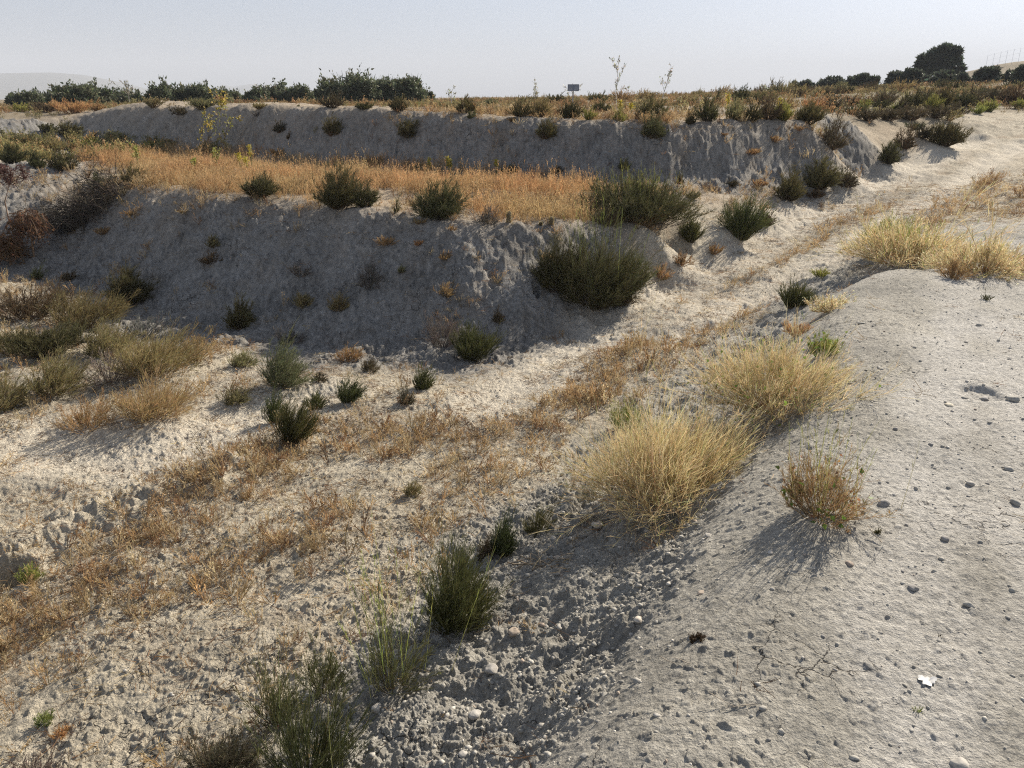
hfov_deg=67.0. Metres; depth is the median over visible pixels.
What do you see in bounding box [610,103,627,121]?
lime weed
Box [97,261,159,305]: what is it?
broom shrub
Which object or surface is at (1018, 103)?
lime weed
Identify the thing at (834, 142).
dry shrub
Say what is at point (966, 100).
broom shrub
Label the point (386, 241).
straw tuft
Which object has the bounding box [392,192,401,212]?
wiry shrub
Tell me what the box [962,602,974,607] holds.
stone
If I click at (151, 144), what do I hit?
lime weed
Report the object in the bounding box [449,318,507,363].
green tuft
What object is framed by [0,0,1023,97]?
sky
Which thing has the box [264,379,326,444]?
green tuft
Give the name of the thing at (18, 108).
lime weed
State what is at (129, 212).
straw tuft
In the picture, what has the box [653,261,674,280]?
straw tuft
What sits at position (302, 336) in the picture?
dead shrub
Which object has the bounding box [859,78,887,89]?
dry shrub
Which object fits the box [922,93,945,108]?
lime weed
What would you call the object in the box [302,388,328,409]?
green tuft
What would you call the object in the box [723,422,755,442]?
dead stump
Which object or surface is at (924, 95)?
broom shrub
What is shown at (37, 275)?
wiry shrub
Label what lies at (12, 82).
hills
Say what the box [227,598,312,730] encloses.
wiry shrub
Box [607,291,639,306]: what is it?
dry shrub
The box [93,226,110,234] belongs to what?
straw tuft
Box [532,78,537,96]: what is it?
dry stalk
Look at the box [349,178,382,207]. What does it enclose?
broom shrub
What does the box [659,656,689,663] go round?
twig
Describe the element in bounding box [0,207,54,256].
withered plant
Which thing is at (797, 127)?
straw tuft
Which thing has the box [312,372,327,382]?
dry shrub
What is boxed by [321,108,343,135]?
broom shrub
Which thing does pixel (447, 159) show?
flower spike
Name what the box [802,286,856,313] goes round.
golden shrub
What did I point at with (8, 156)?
broom shrub
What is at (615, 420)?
lime weed
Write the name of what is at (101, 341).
feathery shrub
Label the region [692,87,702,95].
feathery shrub
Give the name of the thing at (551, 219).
wooden stake
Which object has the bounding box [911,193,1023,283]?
golden shrub
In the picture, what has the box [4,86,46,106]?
olive tree
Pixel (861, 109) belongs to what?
broom shrub
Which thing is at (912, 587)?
stone
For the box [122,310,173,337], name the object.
dead shrub
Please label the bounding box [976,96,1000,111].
lime weed
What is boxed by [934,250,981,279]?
straw tuft
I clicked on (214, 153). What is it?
leafy plant
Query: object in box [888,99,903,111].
lime weed
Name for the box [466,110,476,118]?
broom shrub
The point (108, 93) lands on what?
olive tree
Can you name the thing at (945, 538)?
stone
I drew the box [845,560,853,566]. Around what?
stone
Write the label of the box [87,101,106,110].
straw tuft
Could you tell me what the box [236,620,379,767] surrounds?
green tuft
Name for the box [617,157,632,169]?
broom shrub
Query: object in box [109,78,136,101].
dry stalk
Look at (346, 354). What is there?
straw tuft
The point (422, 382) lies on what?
green tuft
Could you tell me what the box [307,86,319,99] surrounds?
olive tree
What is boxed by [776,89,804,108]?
straw tuft
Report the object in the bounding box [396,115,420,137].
broom shrub
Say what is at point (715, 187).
dead shrub
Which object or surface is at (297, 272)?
dead shrub
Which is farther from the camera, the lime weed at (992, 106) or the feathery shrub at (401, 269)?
the lime weed at (992, 106)
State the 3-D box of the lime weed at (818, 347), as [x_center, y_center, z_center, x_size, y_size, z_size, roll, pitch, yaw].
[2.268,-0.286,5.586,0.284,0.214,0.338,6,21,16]
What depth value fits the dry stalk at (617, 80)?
33.07 m
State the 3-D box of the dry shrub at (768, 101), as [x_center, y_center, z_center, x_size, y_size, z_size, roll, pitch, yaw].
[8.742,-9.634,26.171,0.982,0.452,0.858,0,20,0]
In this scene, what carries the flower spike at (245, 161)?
on the ground at (810, 697)
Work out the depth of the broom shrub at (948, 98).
25.59 m
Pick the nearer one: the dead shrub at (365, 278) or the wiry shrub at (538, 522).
the wiry shrub at (538, 522)
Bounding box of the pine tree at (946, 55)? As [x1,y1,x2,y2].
[911,42,967,77]
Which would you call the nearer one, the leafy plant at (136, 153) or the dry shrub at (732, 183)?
the dry shrub at (732, 183)
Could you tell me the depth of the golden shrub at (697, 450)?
4.41 m
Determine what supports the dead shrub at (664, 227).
on the ground at (810, 697)
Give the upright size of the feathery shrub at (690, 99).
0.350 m
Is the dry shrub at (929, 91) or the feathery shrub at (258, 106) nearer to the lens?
the feathery shrub at (258, 106)
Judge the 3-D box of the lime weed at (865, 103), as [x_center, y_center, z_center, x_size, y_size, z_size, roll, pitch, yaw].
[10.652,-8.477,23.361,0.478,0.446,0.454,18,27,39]
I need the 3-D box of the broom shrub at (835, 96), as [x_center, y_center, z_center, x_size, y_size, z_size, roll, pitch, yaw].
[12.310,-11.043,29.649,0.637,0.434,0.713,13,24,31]
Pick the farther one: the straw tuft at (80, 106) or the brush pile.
the straw tuft at (80, 106)
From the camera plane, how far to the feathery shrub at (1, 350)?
8.57 m
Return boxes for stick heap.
[492,550,572,570]
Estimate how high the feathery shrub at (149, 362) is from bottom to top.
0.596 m
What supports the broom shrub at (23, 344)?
on the ground at (810, 697)
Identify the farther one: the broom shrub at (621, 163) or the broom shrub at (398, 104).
the broom shrub at (398, 104)
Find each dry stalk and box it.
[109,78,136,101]
[446,86,455,102]
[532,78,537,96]
[563,83,581,100]
[609,55,629,102]
[659,64,672,97]
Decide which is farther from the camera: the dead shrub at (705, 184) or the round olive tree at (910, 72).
the round olive tree at (910, 72)
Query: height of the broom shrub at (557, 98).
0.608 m
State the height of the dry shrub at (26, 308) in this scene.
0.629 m
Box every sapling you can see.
[197,87,243,155]
[203,106,234,146]
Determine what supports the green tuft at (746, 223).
on the ground at (810, 697)
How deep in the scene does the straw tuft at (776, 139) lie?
15.21 m
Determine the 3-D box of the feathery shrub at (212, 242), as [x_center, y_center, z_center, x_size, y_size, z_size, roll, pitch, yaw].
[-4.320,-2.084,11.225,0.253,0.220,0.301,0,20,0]
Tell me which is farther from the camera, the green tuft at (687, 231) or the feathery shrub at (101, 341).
the green tuft at (687, 231)
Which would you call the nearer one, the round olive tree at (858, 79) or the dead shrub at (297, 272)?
the dead shrub at (297, 272)
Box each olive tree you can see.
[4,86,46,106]
[43,79,107,104]
[87,77,118,103]
[111,87,124,96]
[116,88,142,103]
[141,75,178,101]
[169,82,187,100]
[179,80,219,101]
[211,85,235,101]
[222,85,242,101]
[242,82,271,101]
[260,78,286,101]
[279,81,316,102]
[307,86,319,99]
[315,68,354,103]
[329,65,383,101]
[375,74,397,101]
[390,73,432,101]
[422,84,435,100]
[789,78,815,87]
[816,75,845,87]
[844,72,880,87]
[884,70,903,85]
[899,66,924,84]
[920,69,969,83]
[970,63,1013,82]
[1009,64,1023,83]
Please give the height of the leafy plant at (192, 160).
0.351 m
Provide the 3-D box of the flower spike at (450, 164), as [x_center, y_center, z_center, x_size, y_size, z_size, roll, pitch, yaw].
[-1.219,-4.229,15.275,0.128,0.455,0.139,0,20,0]
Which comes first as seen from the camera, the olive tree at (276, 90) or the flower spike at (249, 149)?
the flower spike at (249, 149)
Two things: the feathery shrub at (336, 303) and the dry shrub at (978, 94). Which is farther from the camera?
the dry shrub at (978, 94)
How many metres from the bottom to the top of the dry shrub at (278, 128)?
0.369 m
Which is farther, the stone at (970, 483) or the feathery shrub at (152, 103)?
the feathery shrub at (152, 103)
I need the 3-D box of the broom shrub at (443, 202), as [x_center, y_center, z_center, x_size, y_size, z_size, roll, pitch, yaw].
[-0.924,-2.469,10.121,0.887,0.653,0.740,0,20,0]
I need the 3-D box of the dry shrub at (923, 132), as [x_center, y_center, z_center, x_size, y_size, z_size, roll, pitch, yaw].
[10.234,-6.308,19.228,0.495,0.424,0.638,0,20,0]
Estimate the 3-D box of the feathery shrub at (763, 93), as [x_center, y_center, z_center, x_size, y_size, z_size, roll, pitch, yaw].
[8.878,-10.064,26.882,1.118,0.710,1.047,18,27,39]
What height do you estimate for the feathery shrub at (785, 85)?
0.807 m
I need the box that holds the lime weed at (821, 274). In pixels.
[809,265,829,279]
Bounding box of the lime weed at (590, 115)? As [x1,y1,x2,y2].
[581,106,598,119]
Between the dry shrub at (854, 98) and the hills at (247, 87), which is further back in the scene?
the hills at (247, 87)
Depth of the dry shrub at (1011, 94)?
28.80 m
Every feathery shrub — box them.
[0,325,38,354]
[0,359,33,412]
[7,131,40,144]
[20,335,101,397]
[34,278,139,329]
[39,131,67,151]
[77,313,163,358]
[98,314,219,379]
[142,96,168,107]
[156,142,172,153]
[187,97,226,109]
[204,234,221,247]
[215,383,254,405]
[225,347,264,367]
[252,101,267,108]
[252,317,319,388]
[289,289,314,308]
[326,287,349,311]
[397,263,405,272]
[402,478,424,497]
[410,160,433,172]
[434,101,454,107]
[482,98,499,104]
[518,95,537,101]
[530,92,556,117]
[676,95,695,105]
[683,188,701,198]
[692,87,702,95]
[711,84,734,94]
[724,94,747,119]
[750,84,786,102]
[769,78,798,94]
[793,84,815,94]
[815,83,839,90]
[888,76,918,91]
[939,106,964,120]
[959,84,986,92]
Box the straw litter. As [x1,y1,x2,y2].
[0,116,1023,767]
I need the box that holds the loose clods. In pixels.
[127,320,1023,767]
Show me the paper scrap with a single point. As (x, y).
(928, 681)
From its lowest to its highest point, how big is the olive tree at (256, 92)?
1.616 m
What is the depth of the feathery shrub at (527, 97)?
33.74 m
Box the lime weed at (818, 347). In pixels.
[806,327,844,358]
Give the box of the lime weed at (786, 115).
[774,99,796,120]
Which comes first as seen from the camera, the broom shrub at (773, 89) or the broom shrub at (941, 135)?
the broom shrub at (941, 135)
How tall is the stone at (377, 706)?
0.031 m
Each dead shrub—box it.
[5,735,76,767]
[80,345,149,391]
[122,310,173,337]
[273,321,308,344]
[286,260,313,276]
[350,251,388,290]
[420,308,465,348]
[473,204,499,224]
[654,222,671,229]
[698,182,708,189]
[708,181,721,192]
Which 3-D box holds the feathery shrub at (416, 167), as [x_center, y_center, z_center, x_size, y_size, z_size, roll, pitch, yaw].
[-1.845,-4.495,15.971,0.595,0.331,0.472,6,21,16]
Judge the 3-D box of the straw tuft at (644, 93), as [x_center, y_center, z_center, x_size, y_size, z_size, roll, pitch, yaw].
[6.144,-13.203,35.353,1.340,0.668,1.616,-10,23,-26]
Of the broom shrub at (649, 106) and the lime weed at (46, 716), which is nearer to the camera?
the lime weed at (46, 716)
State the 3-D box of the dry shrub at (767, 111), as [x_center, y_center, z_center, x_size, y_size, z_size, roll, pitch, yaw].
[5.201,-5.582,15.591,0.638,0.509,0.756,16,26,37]
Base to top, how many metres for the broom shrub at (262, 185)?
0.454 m
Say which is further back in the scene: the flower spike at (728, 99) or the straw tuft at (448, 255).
the flower spike at (728, 99)
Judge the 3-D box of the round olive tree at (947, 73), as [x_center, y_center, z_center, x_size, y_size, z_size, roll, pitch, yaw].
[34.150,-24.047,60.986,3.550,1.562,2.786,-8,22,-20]
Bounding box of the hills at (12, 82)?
[0,72,147,99]
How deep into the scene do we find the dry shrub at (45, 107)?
31.02 m
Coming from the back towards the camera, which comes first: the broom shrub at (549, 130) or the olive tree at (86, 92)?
the olive tree at (86, 92)
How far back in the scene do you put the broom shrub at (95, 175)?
15.18 m
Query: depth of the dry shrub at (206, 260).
11.02 m
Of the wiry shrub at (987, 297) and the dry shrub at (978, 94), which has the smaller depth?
the wiry shrub at (987, 297)
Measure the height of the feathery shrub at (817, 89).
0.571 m
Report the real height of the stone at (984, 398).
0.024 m
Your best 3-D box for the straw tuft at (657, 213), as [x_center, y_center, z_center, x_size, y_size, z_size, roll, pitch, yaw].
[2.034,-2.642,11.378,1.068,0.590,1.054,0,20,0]
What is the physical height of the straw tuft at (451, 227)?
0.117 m
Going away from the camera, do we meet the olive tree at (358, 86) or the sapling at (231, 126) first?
the sapling at (231, 126)
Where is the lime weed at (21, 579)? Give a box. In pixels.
[14,559,46,583]
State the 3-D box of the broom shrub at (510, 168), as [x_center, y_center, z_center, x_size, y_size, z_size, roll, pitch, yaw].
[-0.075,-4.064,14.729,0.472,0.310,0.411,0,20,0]
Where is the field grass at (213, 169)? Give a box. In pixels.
[68,134,607,223]
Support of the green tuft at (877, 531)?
on the ground at (810, 697)
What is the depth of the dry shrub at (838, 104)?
22.73 m
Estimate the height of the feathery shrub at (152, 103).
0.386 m
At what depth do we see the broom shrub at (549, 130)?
14.76 m
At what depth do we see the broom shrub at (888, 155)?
17.14 m
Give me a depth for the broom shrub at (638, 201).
11.02 m
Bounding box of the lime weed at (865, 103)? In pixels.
[857,96,874,109]
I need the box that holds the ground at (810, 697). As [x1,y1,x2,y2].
[0,61,1023,767]
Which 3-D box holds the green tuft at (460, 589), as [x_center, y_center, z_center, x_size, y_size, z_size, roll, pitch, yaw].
[-0.265,0.884,3.611,0.539,0.663,0.577,-16,26,-37]
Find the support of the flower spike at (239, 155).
on the ground at (810, 697)
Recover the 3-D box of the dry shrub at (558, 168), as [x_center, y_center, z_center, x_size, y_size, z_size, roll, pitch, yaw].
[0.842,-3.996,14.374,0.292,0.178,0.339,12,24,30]
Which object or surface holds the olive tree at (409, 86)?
on the ground at (810, 697)
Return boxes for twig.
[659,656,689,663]
[709,692,756,708]
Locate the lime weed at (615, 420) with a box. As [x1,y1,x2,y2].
[604,393,649,431]
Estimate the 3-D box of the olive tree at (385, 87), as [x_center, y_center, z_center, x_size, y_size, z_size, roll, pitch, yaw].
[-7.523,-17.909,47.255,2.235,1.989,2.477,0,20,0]
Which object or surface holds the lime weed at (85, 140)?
on the ground at (810, 697)
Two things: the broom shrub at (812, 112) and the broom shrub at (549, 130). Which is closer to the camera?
the broom shrub at (549, 130)
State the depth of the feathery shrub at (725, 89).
49.06 m
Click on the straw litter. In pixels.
(574, 362)
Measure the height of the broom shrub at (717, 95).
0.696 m
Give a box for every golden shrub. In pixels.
[525,276,784,561]
[649,300,918,431]
[785,178,1023,269]
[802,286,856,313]
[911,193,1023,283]
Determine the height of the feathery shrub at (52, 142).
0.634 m
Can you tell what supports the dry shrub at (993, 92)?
on the ground at (810, 697)
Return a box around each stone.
[371,703,381,713]
[458,749,467,757]
[468,709,481,719]
[484,663,497,674]
[508,627,519,636]
[579,752,586,758]
[591,522,602,528]
[632,677,640,683]
[634,616,642,623]
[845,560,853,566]
[877,499,889,506]
[908,584,918,590]
[941,536,949,541]
[949,757,968,767]
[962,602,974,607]
[966,481,974,485]
[979,396,988,400]
[1003,465,1013,471]
[1006,395,1019,401]
[1010,499,1020,506]
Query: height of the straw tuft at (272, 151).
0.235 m
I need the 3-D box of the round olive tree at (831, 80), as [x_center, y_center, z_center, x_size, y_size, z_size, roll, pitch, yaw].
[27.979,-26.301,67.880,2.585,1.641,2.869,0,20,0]
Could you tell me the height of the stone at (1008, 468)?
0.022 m
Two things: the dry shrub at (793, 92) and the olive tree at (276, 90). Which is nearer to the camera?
the dry shrub at (793, 92)
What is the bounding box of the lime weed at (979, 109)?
[969,103,988,113]
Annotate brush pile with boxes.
[11,150,138,241]
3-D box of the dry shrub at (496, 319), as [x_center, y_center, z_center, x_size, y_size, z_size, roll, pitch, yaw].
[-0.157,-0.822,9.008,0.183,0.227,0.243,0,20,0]
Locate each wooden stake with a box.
[506,211,511,222]
[548,216,553,224]
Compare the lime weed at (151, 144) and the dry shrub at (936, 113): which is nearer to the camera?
the dry shrub at (936, 113)
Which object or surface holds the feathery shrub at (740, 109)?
on the ground at (810, 697)
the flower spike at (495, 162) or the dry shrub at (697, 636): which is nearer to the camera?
the dry shrub at (697, 636)
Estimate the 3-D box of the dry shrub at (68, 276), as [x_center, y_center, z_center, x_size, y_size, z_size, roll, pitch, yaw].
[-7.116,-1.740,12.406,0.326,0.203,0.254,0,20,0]
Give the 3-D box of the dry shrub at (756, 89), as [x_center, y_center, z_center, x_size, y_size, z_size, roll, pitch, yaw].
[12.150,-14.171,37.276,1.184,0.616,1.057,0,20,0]
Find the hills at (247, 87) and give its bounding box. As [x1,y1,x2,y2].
[212,84,270,94]
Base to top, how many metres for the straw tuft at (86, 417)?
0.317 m
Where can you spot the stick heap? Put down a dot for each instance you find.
(525, 563)
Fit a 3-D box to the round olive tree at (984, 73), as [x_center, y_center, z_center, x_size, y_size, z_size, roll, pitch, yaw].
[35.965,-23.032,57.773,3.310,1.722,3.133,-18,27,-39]
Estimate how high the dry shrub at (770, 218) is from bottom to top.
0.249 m
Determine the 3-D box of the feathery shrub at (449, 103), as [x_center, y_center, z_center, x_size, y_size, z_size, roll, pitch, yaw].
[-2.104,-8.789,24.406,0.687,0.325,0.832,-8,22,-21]
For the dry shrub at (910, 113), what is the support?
on the ground at (810, 697)
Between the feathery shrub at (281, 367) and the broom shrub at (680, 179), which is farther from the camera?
the broom shrub at (680, 179)
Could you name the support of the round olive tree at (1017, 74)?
on the ground at (810, 697)
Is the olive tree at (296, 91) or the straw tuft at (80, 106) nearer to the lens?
the straw tuft at (80, 106)
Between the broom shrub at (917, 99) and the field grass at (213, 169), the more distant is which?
the broom shrub at (917, 99)
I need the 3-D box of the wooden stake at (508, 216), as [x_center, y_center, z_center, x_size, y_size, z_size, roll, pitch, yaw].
[-0.042,-2.167,10.050,0.081,0.165,0.080,0,20,0]
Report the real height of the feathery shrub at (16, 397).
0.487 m
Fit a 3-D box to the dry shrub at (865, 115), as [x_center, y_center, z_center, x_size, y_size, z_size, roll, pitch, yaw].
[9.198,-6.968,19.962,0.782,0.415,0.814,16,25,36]
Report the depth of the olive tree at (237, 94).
52.94 m
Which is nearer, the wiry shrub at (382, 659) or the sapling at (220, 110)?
the wiry shrub at (382, 659)
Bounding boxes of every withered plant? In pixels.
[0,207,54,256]
[0,232,32,268]
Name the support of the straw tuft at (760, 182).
on the ground at (810, 697)
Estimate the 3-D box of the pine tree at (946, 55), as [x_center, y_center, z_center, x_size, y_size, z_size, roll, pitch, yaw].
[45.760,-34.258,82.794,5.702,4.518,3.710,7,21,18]
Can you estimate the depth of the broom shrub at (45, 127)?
24.58 m
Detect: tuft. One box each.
[0,125,230,160]
[46,96,100,113]
[48,385,133,436]
[48,721,74,739]
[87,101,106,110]
[91,360,209,428]
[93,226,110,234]
[120,209,136,215]
[180,334,217,362]
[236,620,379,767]
[260,383,288,423]
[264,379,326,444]
[266,148,284,155]
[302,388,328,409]
[327,342,365,362]
[335,371,369,403]
[357,152,385,166]
[373,235,399,245]
[400,505,515,637]
[412,216,426,224]
[412,357,436,389]
[413,240,423,245]
[432,281,458,297]
[439,249,452,259]
[448,224,457,230]
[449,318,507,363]
[488,496,519,556]
[609,86,635,100]
[610,250,662,291]
[618,188,682,223]
[632,88,664,100]
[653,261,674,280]
[673,249,694,266]
[676,215,710,242]
[709,242,724,254]
[714,188,783,240]
[746,146,761,154]
[752,177,769,186]
[763,390,919,533]
[770,134,782,141]
[772,273,821,308]
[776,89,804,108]
[780,317,814,336]
[793,124,806,130]
[800,90,829,109]
[860,209,920,251]
[873,526,882,533]
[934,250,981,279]
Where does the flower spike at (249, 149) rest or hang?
on the ground at (810, 697)
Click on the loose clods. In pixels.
(757, 684)
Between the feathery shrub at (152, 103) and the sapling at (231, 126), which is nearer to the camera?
the sapling at (231, 126)
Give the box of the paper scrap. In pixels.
[918,675,936,686]
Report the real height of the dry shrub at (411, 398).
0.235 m
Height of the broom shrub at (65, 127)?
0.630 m
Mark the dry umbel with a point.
(5, 174)
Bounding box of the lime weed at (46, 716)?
[32,708,54,727]
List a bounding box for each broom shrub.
[0,143,31,163]
[0,315,99,359]
[26,142,46,167]
[36,122,59,132]
[42,146,81,170]
[55,120,86,136]
[87,169,106,187]
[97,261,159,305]
[118,161,149,182]
[221,292,257,330]
[238,170,283,197]
[311,157,372,209]
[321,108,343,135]
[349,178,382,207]
[355,101,375,109]
[387,91,409,111]
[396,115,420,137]
[409,170,474,219]
[454,94,479,112]
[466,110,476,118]
[497,162,519,175]
[506,93,534,116]
[528,225,594,291]
[535,114,558,138]
[545,92,566,103]
[549,184,669,311]
[556,96,587,118]
[568,159,717,227]
[587,89,611,102]
[592,96,611,111]
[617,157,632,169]
[633,92,671,119]
[640,113,669,138]
[677,169,685,183]
[685,105,699,124]
[692,91,722,121]
[713,88,721,101]
[731,82,752,103]
[744,95,763,120]
[769,86,782,93]
[773,162,807,201]
[794,96,832,124]
[803,152,848,189]
[824,90,841,99]
[841,86,855,93]
[843,104,867,114]
[871,98,896,108]
[878,139,904,163]
[898,86,929,106]
[904,121,926,129]
[914,89,936,104]
[922,119,974,146]
[928,76,952,89]
[936,80,960,107]
[941,78,967,89]
[952,90,977,106]
[968,85,989,94]
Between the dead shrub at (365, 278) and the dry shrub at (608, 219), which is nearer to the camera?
the dead shrub at (365, 278)
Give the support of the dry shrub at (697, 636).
on the ground at (810, 697)
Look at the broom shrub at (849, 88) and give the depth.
37.57 m
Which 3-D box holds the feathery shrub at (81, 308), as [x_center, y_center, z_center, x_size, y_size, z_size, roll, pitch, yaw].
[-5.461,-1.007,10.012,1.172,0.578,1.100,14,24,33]
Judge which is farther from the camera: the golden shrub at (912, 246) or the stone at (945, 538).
the golden shrub at (912, 246)
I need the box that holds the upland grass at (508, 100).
[0,79,1023,201]
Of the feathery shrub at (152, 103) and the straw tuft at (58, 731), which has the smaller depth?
the straw tuft at (58, 731)
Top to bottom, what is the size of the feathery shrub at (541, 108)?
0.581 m
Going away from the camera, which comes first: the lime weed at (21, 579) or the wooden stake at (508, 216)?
the lime weed at (21, 579)
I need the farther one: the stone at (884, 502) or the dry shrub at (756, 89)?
the dry shrub at (756, 89)
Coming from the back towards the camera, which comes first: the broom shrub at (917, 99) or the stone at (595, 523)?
the broom shrub at (917, 99)
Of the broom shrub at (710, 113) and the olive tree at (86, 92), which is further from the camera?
the olive tree at (86, 92)
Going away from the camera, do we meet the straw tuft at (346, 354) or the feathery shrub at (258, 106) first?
the straw tuft at (346, 354)
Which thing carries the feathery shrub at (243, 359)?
on the ground at (810, 697)
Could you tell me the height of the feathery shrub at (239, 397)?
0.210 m
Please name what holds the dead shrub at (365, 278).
on the ground at (810, 697)
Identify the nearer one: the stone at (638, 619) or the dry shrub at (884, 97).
the stone at (638, 619)
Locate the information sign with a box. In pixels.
[568,84,578,99]
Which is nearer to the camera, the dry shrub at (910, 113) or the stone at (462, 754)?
the stone at (462, 754)
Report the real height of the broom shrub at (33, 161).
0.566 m
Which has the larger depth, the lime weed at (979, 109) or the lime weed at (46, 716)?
the lime weed at (979, 109)
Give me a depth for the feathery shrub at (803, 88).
33.84 m
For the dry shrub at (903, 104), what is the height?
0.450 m
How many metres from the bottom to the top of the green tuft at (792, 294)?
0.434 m
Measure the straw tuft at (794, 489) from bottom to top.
0.519 m
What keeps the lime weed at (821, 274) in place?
on the ground at (810, 697)
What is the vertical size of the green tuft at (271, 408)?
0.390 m
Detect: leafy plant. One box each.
[127,141,140,162]
[189,157,196,165]
[210,147,219,162]
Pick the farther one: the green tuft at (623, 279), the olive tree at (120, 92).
the olive tree at (120, 92)
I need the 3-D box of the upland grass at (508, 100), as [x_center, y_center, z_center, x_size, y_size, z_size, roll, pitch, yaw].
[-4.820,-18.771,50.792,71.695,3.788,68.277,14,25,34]
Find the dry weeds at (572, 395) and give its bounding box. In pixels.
[0,97,1023,767]
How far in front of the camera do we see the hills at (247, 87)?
3367.73 m
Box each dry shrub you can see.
[0,273,79,324]
[25,101,62,112]
[58,269,79,281]
[166,105,186,114]
[173,707,277,767]
[196,249,223,264]
[271,119,286,132]
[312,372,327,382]
[318,86,346,107]
[360,355,383,372]
[397,380,414,404]
[474,531,497,562]
[492,304,504,322]
[550,166,563,173]
[589,202,620,225]
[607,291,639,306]
[688,631,706,643]
[724,176,741,186]
[754,86,770,92]
[754,94,786,119]
[756,93,780,104]
[762,77,792,89]
[763,212,776,226]
[783,86,814,96]
[803,187,826,197]
[817,94,845,110]
[818,84,835,94]
[818,100,853,151]
[834,87,844,93]
[838,93,863,105]
[838,163,861,187]
[851,108,884,121]
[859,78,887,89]
[864,92,898,106]
[875,86,900,99]
[876,107,908,121]
[894,113,922,149]
[895,98,914,110]
[895,104,931,120]
[901,75,928,90]
[915,121,936,138]
[916,86,940,94]
[921,104,958,118]
[946,101,973,114]
[962,84,987,105]
[977,85,1017,100]
[994,83,1023,103]
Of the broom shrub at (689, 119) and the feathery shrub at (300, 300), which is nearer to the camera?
the feathery shrub at (300, 300)
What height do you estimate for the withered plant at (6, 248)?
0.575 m
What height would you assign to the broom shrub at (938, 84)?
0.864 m
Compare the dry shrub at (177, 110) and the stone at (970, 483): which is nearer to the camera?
the stone at (970, 483)
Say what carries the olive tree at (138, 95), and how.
on the ground at (810, 697)
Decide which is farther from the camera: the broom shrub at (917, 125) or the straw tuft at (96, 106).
the straw tuft at (96, 106)
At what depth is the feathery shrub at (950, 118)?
21.71 m
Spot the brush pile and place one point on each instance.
(75, 212)
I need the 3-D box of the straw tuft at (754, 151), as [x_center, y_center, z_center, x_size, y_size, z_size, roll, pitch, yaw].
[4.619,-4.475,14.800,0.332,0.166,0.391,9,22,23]
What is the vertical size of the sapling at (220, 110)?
2.018 m
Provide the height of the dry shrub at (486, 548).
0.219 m
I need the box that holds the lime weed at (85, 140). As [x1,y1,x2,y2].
[80,136,100,148]
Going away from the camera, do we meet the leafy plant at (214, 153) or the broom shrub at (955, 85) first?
the leafy plant at (214, 153)
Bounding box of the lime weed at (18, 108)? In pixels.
[8,102,29,111]
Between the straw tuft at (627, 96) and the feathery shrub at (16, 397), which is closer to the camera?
the feathery shrub at (16, 397)
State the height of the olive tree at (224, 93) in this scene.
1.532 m
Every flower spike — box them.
[235,152,242,165]
[241,156,250,169]
[247,144,253,164]
[427,156,430,169]
[445,156,449,172]
[448,158,452,171]
[493,159,499,174]
[628,102,635,117]
[724,93,730,118]
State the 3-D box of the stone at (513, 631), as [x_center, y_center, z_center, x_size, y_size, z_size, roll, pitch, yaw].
[0.007,1.118,3.492,0.054,0.029,0.054,-12,23,-28]
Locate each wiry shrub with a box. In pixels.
[29,258,47,279]
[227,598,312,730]
[294,629,357,698]
[337,512,493,696]
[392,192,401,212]
[520,487,572,537]
[980,288,993,300]
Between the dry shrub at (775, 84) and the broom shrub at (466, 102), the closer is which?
the broom shrub at (466, 102)
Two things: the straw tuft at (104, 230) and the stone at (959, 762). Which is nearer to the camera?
the stone at (959, 762)
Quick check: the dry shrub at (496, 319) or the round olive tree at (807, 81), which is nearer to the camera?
the dry shrub at (496, 319)
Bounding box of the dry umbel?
[0,163,33,235]
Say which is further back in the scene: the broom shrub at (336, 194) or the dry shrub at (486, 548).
the broom shrub at (336, 194)
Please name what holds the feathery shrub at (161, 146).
on the ground at (810, 697)
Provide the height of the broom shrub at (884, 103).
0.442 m
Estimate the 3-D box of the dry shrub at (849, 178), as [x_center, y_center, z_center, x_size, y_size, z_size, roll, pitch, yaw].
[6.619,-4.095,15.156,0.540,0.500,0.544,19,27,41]
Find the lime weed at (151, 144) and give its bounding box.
[139,141,155,148]
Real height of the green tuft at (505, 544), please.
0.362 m
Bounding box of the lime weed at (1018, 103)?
[1010,95,1023,107]
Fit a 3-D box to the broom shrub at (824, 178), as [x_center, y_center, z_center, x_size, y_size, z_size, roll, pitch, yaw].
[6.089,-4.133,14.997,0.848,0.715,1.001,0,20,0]
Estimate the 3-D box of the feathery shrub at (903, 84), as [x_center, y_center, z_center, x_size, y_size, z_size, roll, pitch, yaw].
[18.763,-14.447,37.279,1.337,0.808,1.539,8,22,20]
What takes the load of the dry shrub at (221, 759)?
on the ground at (810, 697)
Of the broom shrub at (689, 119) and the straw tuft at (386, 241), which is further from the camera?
the broom shrub at (689, 119)
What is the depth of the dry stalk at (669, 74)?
32.91 m
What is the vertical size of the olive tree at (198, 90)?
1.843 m
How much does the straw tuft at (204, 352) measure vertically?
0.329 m
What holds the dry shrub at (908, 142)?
on the ground at (810, 697)
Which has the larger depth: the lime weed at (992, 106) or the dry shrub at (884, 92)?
the dry shrub at (884, 92)
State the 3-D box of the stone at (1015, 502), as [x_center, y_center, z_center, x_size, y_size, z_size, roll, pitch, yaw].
[2.200,0.519,3.380,0.034,0.028,0.052,0,20,0]
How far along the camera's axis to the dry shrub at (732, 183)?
14.11 m
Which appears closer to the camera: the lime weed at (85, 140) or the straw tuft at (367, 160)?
the straw tuft at (367, 160)
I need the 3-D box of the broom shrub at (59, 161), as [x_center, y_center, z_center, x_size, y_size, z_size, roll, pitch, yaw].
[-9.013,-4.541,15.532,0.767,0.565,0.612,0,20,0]
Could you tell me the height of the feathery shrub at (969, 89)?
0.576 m

